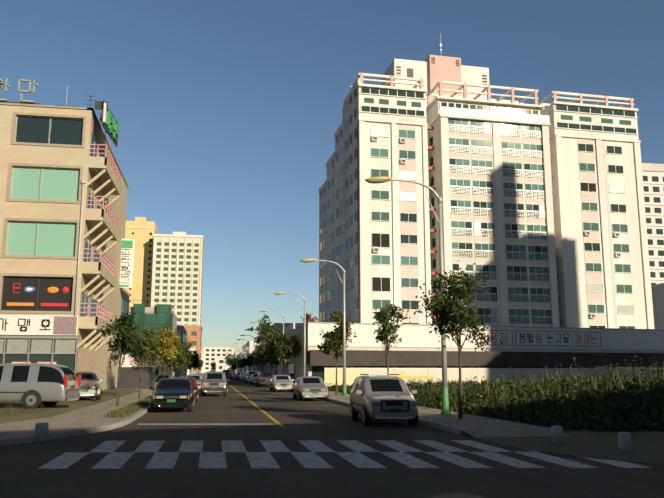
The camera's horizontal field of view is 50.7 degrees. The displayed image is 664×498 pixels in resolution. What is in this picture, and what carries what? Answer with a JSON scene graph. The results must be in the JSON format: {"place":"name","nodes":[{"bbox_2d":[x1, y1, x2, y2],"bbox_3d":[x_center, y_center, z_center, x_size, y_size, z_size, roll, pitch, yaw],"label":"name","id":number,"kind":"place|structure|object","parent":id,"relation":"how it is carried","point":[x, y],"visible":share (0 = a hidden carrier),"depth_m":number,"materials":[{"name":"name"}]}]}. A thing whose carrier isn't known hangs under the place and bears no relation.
{"place":"outdoors","nodes":[
{"label":"outdoors","id":0,"kind":"place"},
{"bbox_2d":[0,389,138,423],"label":"grass verge","id":1,"kind":"structure","parent":0,"point":[43,411],"depth_m":28.80,"materials":[{"name":"green plant"}]},
{"bbox_2d":[0,363,80,408],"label":"silver minivan","id":2,"kind":"object","parent":1,"relation":"on","point":[31,385],"visible":1,"depth_m":27.52,"materials":[{"name":"grey paint"}]},
{"bbox_2d":[0,78,127,389],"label":"building","id":3,"kind":"structure","parent":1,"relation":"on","point":[63,192],"depth_m":44.68,"materials":[{"name":"beige paint"}]},
{"bbox_2d":[75,371,102,399],"bbox_3d":[-13.124,7.106,36.547,2.080,1.424,4.615,4,-11,-24],"label":"silver car","id":4,"kind":"object","parent":1,"relation":"on","point":[90,385],"visible":0.58,"depth_m":35.22,"materials":[{"name":"grey paint"}]},
{"bbox_2d":[0,382,157,438],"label":"pavement","id":5,"kind":"structure","parent":0,"point":[89,416],"depth_m":23.48,"materials":[{"name":"grey concrete"}]},
{"bbox_2d":[34,423,48,441],"bbox_3d":[-6.696,4.225,16.159,0.300,0.420,0.300,2,-10,-9],"label":"bollard","id":6,"kind":"object","parent":5,"relation":"on","point":[41,432],"visible":1,"depth_m":16.04,"materials":[{"name":"stone"}]},
{"bbox_2d":[0,396,151,417],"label":"grass tufts","id":7,"kind":"object","parent":5,"relation":"on","point":[139,405],"visible":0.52,"depth_m":27.79,"materials":[{"name":"green plant"}]},
{"bbox_2d":[97,308,145,405],"bbox_3d":[-9.875,5.048,32.925,2.006,4.547,2.083,9,-14,-43],"label":"tree","id":8,"kind":"object","parent":5,"relation":"on","point":[126,334],"visible":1,"depth_m":32.91,"materials":[{"name":"green plant"}]},
{"bbox_2d":[115,354,153,388],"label":"shop","id":9,"kind":"structure","parent":5,"relation":"on","point":[129,376],"depth_m":64.55,"materials":[{"name":"grey"}]},
{"bbox_2d":[122,329,162,397],"bbox_3d":[-11.629,6.860,42.256,2.672,4.175,2.227,2,-10,-9],"label":"tree","id":10,"kind":"object","parent":5,"relation":"on","point":[147,346],"visible":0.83,"depth_m":42.25,"materials":[{"name":"green plant"}]},
{"bbox_2d":[137,322,182,392],"bbox_3d":[-12.937,8.139,52.820,3.230,5.278,3.832,-3,-10,18],"label":"tree","id":11,"kind":"object","parent":5,"relation":"on","point":[167,345],"visible":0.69,"depth_m":52.28,"materials":[{"name":"yellow plant"}]},
{"bbox_2d":[159,356,173,379],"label":"building","id":12,"kind":"structure","parent":5,"relation":"on","point":[161,369],"depth_m":88.17,"materials":[{"name":"beige"}]},
{"bbox_2d":[150,325,183,378],"bbox_3d":[-15.006,9.664,63.174,3.044,5.821,3.676,-2,-10,11],"label":"tree","id":13,"kind":"object","parent":5,"relation":"on","point":[167,354],"visible":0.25,"depth_m":63.15,"materials":[{"name":"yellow plant"}]},
{"bbox_2d":[159,334,183,376],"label":"tree","id":14,"kind":"object","parent":5,"relation":"on","point":[179,350],"visible":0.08,"depth_m":76.39,"materials":[{"name":"green plant"}]},
{"bbox_2d":[165,349,189,376],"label":"tree","id":15,"kind":"object","parent":5,"relation":"on","point":[177,365],"visible":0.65,"depth_m":85.30,"materials":[{"name":"green plant"}]},
{"bbox_2d":[180,348,192,376],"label":"tree","id":16,"kind":"object","parent":5,"relation":"on","point":[188,357],"visible":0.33,"depth_m":98.11,"materials":[{"name":"green plant"}]},
{"bbox_2d":[181,340,192,371],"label":"tree","id":17,"kind":"object","parent":5,"relation":"on","point":[187,346],"visible":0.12,"depth_m":112.74,"materials":[{"name":"green plant"}]},
{"bbox_2d":[184,357,193,374],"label":"tree","id":18,"kind":"object","parent":5,"relation":"on","point":[191,366],"visible":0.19,"depth_m":128.40,"materials":[{"name":"green plant"}]},
{"bbox_2d":[190,350,199,372],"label":"tree","id":19,"kind":"object","parent":5,"relation":"on","point":[195,359],"visible":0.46,"depth_m":146.03,"materials":[{"name":"green plant"}]},
{"bbox_2d":[237,323,303,374],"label":"row buildings","id":20,"kind":"structure","parent":0,"point":[247,350],"depth_m":149.07,"materials":[{"name":"white concrete"}]},
{"bbox_2d":[0,376,663,497],"bbox_3d":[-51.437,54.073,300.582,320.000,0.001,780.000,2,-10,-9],"label":"road","id":21,"kind":"structure","parent":0,"point":[305,418],"depth_m":12.75,"materials":[{"name":"grey asphalt"}]},
{"bbox_2d":[150,378,196,411],"bbox_3d":[-7.171,6.597,31.870,2.080,1.424,4.615,2,-10,-9],"label":"dark sedan","id":22,"kind":"object","parent":21,"relation":"on","point":[173,392],"visible":1,"depth_m":30.28,"materials":[{"name":"black paint"}]},
{"bbox_2d":[171,377,200,402],"bbox_3d":[-8.521,7.983,39.839,2.080,1.424,4.615,2,-10,-9],"label":"red sedan car","id":23,"kind":"object","parent":21,"relation":"on","point":[193,381],"visible":0.29,"depth_m":39.35,"materials":[{"name":"red paint"}]},
{"bbox_2d":[185,375,202,388],"bbox_3d":[-12.179,11.789,61.711,2.080,1.424,4.615,2,-10,-9],"label":"white car","id":24,"kind":"object","parent":21,"relation":"on","point":[197,377],"visible":0.19,"depth_m":61.18,"materials":[{"name":"white paint"}]},
{"bbox_2d":[199,372,229,396],"bbox_3d":[-8.408,9.655,50.273,2.100,1.704,4.415,1,-10,-7],"label":"silver suv","id":25,"kind":"object","parent":21,"relation":"on","point":[214,381],"visible":1,"depth_m":48.58,"materials":[{"name":"grey paint"}]},
{"bbox_2d":[222,366,229,371],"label":"truck","id":26,"kind":"object","parent":21,"relation":"on","point":[225,368],"visible":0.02,"depth_m":211.08,"materials":[{"name":"white paint"}]},
{"bbox_2d":[225,372,230,378],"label":"dark car","id":27,"kind":"object","parent":21,"relation":"on","point":[228,374],"visible":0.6,"depth_m":161.35,"materials":[{"name":"grey paint"}]},
{"bbox_2d":[245,371,257,382],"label":"white car","id":28,"kind":"object","parent":21,"relation":"on","point":[249,374],"visible":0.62,"depth_m":101.80,"materials":[{"name":"white paint"}]},
{"bbox_2d":[250,373,264,384],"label":"white car","id":29,"kind":"object","parent":21,"relation":"on","point":[253,378],"visible":0.4,"depth_m":90.73,"materials":[{"name":"white paint"}]},
{"bbox_2d":[256,371,273,386],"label":"dark wagon","id":30,"kind":"object","parent":21,"relation":"on","point":[264,377],"visible":0.71,"depth_m":76.42,"materials":[{"name":"grey paint"}]},
{"bbox_2d":[270,375,293,391],"bbox_3d":[-4.401,11.667,61.011,2.080,1.424,4.615,2,-10,-9],"label":"white sedan car","id":31,"kind":"object","parent":21,"relation":"on","point":[281,381],"visible":1,"depth_m":59.46,"materials":[{"name":"white paint"}]},
{"bbox_2d":[292,376,328,400],"bbox_3d":[-1.361,8.539,43.032,2.080,1.424,4.615,2,-10,-9],"label":"silver sedan","id":32,"kind":"object","parent":21,"relation":"on","point":[309,386],"visible":1,"depth_m":41.59,"materials":[{"name":"grey paint"}]},
{"bbox_2d":[37,383,651,468],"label":"road markings","id":33,"kind":"object","parent":21,"relation":"on","point":[118,460],"visible":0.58,"depth_m":14.67,"materials":[{"name":"white paint"}]},
{"bbox_2d":[233,376,466,434],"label":"kerb","id":34,"kind":"structure","parent":21,"relation":"on","point":[445,427],"depth_m":21.97,"materials":[{"name":"concrete"}]},
{"bbox_2d":[350,374,417,425],"bbox_3d":[1.721,5.170,24.310,2.060,1.643,4.640,1,-10,-7],"label":"car","id":35,"kind":"object","parent":21,"relation":"on","point":[381,397],"visible":1,"depth_m":22.98,"materials":[{"name":"grey paint"}]},
{"bbox_2d":[432,493,482,497],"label":"manhole cover","id":36,"kind":"object","parent":21,"relation":"on","point":[453,495],"visible":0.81,"depth_m":9.86,"materials":[{"name":"metal"}]},
{"bbox_2d":[330,387,663,463],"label":"ground","id":37,"kind":"structure","parent":21,"relation":"on","point":[647,446],"depth_m":16.76,"materials":[{"name":"grey concrete"}]},
{"bbox_2d":[327,352,663,431],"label":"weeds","id":38,"kind":"object","parent":37,"relation":"on","point":[610,402],"visible":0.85,"depth_m":26.82,"materials":[{"name":"green plant"}]},
{"bbox_2d":[551,426,562,444],"bbox_3d":[5.426,4.488,16.912,0.270,0.420,0.270,2,-10,-9],"label":"bollard","id":39,"kind":"object","parent":37,"relation":"on","point":[556,435],"visible":1,"depth_m":16.81,"materials":[{"name":"concrete"}]},
{"bbox_2d":[618,432,631,452],"bbox_3d":[6.343,4.189,15.191,0.270,0.420,0.270,2,-10,-9],"label":"bollard","id":40,"kind":"object","parent":37,"relation":"on","point":[624,443],"visible":1,"depth_m":15.09,"materials":[{"name":"stone"}]},
{"bbox_2d":[0,0,663,353],"label":"sky","id":41,"kind":"structure","parent":0,"point":[281,72],"materials":[{"name":"blue"}]},
{"bbox_2d":[231,374,569,437],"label":"pavement","id":42,"kind":"structure","parent":0,"point":[475,426],"depth_m":21.29,"materials":[{"name":"grey concrete"}]},
{"bbox_2d":[231,364,237,371],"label":"tree","id":43,"kind":"object","parent":42,"relation":"on","point":[233,366],"visible":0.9,"depth_m":256.27,"materials":[{"name":"green plant"}]},
{"bbox_2d":[236,355,242,372],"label":"tree","id":44,"kind":"object","parent":42,"relation":"on","point":[239,359],"visible":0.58,"depth_m":212.85,"materials":[{"name":"green plant"}]},
{"bbox_2d":[240,358,245,369],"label":"tree","id":45,"kind":"object","parent":42,"relation":"on","point":[242,363],"visible":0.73,"depth_m":177.89,"materials":[{"name":"green plant"}]},
{"bbox_2d":[240,335,254,370],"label":"street lamp","id":46,"kind":"object","parent":42,"relation":"on","point":[254,347],"visible":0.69,"depth_m":145.35,"materials":[{"name":"grey metal"}]},
{"bbox_2d":[244,353,255,370],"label":"tree","id":47,"kind":"object","parent":42,"relation":"on","point":[249,360],"visible":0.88,"depth_m":148.74,"materials":[{"name":"green plant"}]},
{"bbox_2d":[252,348,268,368],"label":"tree","id":48,"kind":"object","parent":42,"relation":"on","point":[257,361],"visible":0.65,"depth_m":121.74,"materials":[{"name":"green plant"}]},
{"bbox_2d":[248,314,276,370],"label":"garden tree","id":49,"kind":"object","parent":42,"relation":"on","point":[262,329],"visible":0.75,"depth_m":94.45,"materials":[{"name":"green plant"}]},
{"bbox_2d":[255,341,281,371],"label":"tree","id":50,"kind":"object","parent":42,"relation":"on","point":[261,354],"visible":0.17,"depth_m":97.21,"materials":[{"name":"green plant"}]},
{"bbox_2d":[260,310,283,374],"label":"street lamp","id":51,"kind":"object","parent":42,"relation":"on","point":[283,334],"visible":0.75,"depth_m":86.04,"materials":[{"name":"grey metal"}]},
{"bbox_2d":[259,325,286,374],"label":"tree","id":52,"kind":"object","parent":42,"relation":"on","point":[270,348],"visible":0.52,"depth_m":89.58,"materials":[{"name":"green plant"}]},
{"bbox_2d":[269,333,300,374],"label":"tree","id":53,"kind":"object","parent":42,"relation":"on","point":[282,347],"visible":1,"depth_m":80.45,"materials":[{"name":"green plant"}]},
{"bbox_2d":[274,292,305,375],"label":"street lamp","id":54,"kind":"object","parent":42,"relation":"on","point":[279,293],"visible":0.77,"depth_m":66.29,"materials":[{"name":"grey metal"}]},
{"bbox_2d":[300,258,347,395],"bbox_3d":[-0.553,5.091,46.172,3.210,9.003,0.440,2,-10,-9],"label":"street lamp","id":55,"kind":"object","parent":42,"relation":"on","point":[344,392],"visible":1,"depth_m":46.33,"materials":[{"name":"grey metal"}]},
{"bbox_2d":[317,308,356,394],"bbox_3d":[0.291,7.059,48.289,2.590,5.865,2.515,2,-10,-9],"label":"tree","id":56,"kind":"object","parent":42,"relation":"on","point":[333,343],"visible":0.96,"depth_m":47.99,"materials":[{"name":"green plant"}]},
{"bbox_2d":[372,301,410,374],"bbox_3d":[2.645,5.062,34.274,2.132,4.984,1.941,7,-12,-35],"label":"tree","id":57,"kind":"object","parent":42,"relation":"on","point":[382,316],"visible":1,"depth_m":34.22,"materials":[{"name":"green plant"}]},
{"bbox_2d":[365,176,451,414],"bbox_3d":[2.837,1.660,26.453,3.210,9.003,0.440,2,-10,-9],"label":"street lamp","id":58,"kind":"object","parent":42,"relation":"on","point":[445,410],"visible":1,"depth_m":26.83,"materials":[{"name":"grey metal"}]},
{"bbox_2d":[407,263,502,418],"bbox_3d":[4.387,3.105,24.389,3.086,5.458,2.570,-9,-13,43],"label":"tree","id":59,"kind":"object","parent":42,"relation":"on","point":[453,309],"visible":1,"depth_m":24.45,"materials":[{"name":"green plant"}]},
{"label":"ground","id":60,"kind":"structure","parent":0,"visible":0},
{"bbox_2d":[0,405,150,445],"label":"kerb","id":61,"kind":"structure","parent":60,"relation":"on","point":[65,434],"depth_m":19.29,"materials":[{"name":"concrete"}]},
{"bbox_2d":[112,239,134,388],"bbox_3d":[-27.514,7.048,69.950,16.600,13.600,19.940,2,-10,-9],"label":"vertical sign","id":62,"kind":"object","parent":60,"relation":"on","point":[127,264],"depth_m":62.44,"materials":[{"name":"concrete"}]},
{"bbox_2d":[124,217,157,306],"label":"yellow tower","id":63,"kind":"structure","parent":60,"relation":"on","point":[141,231],"depth_m":323.70,"materials":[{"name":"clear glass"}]},
{"bbox_2d":[128,299,176,381],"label":"scaffolded building","id":64,"kind":"structure","parent":60,"relation":"on","point":[162,315],"depth_m":104.47,"materials":[{"name":"concrete"}]},
{"bbox_2d":[150,232,203,324],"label":"cream tower","id":65,"kind":"structure","parent":60,"relation":"on","point":[177,265],"depth_m":317.08,"materials":[{"name":"beige concrete"}]},
{"bbox_2d":[175,326,197,376],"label":"row buildings","id":66,"kind":"structure","parent":60,"relation":"on","point":[182,331],"depth_m":170.00,"materials":[{"name":"white concrete"}]},
{"bbox_2d":[177,325,202,372],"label":"brick block","id":67,"kind":"structure","parent":60,"relation":"on","point":[194,332],"depth_m":292.35,"materials":[{"name":"orange brick"}]},
{"bbox_2d":[210,362,215,371],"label":"tree","id":68,"kind":"object","parent":60,"relation":"on","point":[213,364],"visible":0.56,"depth_m":417.03,"materials":[{"name":"green plant"}]},
{"bbox_2d":[201,347,240,373],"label":"street end buildings","id":69,"kind":"structure","parent":60,"relation":"on","point":[211,355],"depth_m":457.33,"materials":[{"name":"white concrete"}]},
{"bbox_2d":[223,354,235,365],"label":"tree","id":70,"kind":"object","parent":60,"relation":"on","point":[228,358],"visible":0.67,"depth_m":362.50,"materials":[{"name":"green plant"}]},
{"bbox_2d":[230,358,237,373],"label":"tree","id":71,"kind":"object","parent":60,"relation":"on","point":[235,361],"visible":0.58,"depth_m":302.51,"materials":[{"name":"green plant"}]},
{"bbox_2d":[300,313,320,326],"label":"garden tree","id":72,"kind":"object","parent":60,"relation":"on","point":[308,317],"visible":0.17,"depth_m":92.36,"materials":[{"name":"red plant"}]},
{"bbox_2d":[284,322,663,386],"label":"shop block","id":73,"kind":"structure","parent":60,"relation":"on","point":[519,347],"depth_m":83.53,"materials":[{"name":"paint"}]},
{"bbox_2d":[319,34,654,328],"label":"apartment tower","id":74,"kind":"structure","parent":60,"relation":"on","point":[543,218],"depth_m":96.75,"materials":[{"name":"white"}]},
{"bbox_2d":[324,368,663,385],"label":"wall","id":75,"kind":"structure","parent":60,"relation":"on","point":[353,374],"depth_m":78.73,"materials":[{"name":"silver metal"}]},
{"bbox_2d":[642,163,663,284],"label":"apartment","id":76,"kind":"structure","parent":60,"relation":"on","point":[653,179],"depth_m":175.59,"materials":[{"name":"white paint"}]},
{"bbox_2d":[651,283,663,328],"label":"building","id":77,"kind":"structure","parent":60,"relation":"on","point":[658,300],"depth_m":141.03,"materials":[{"name":"grey concrete"}]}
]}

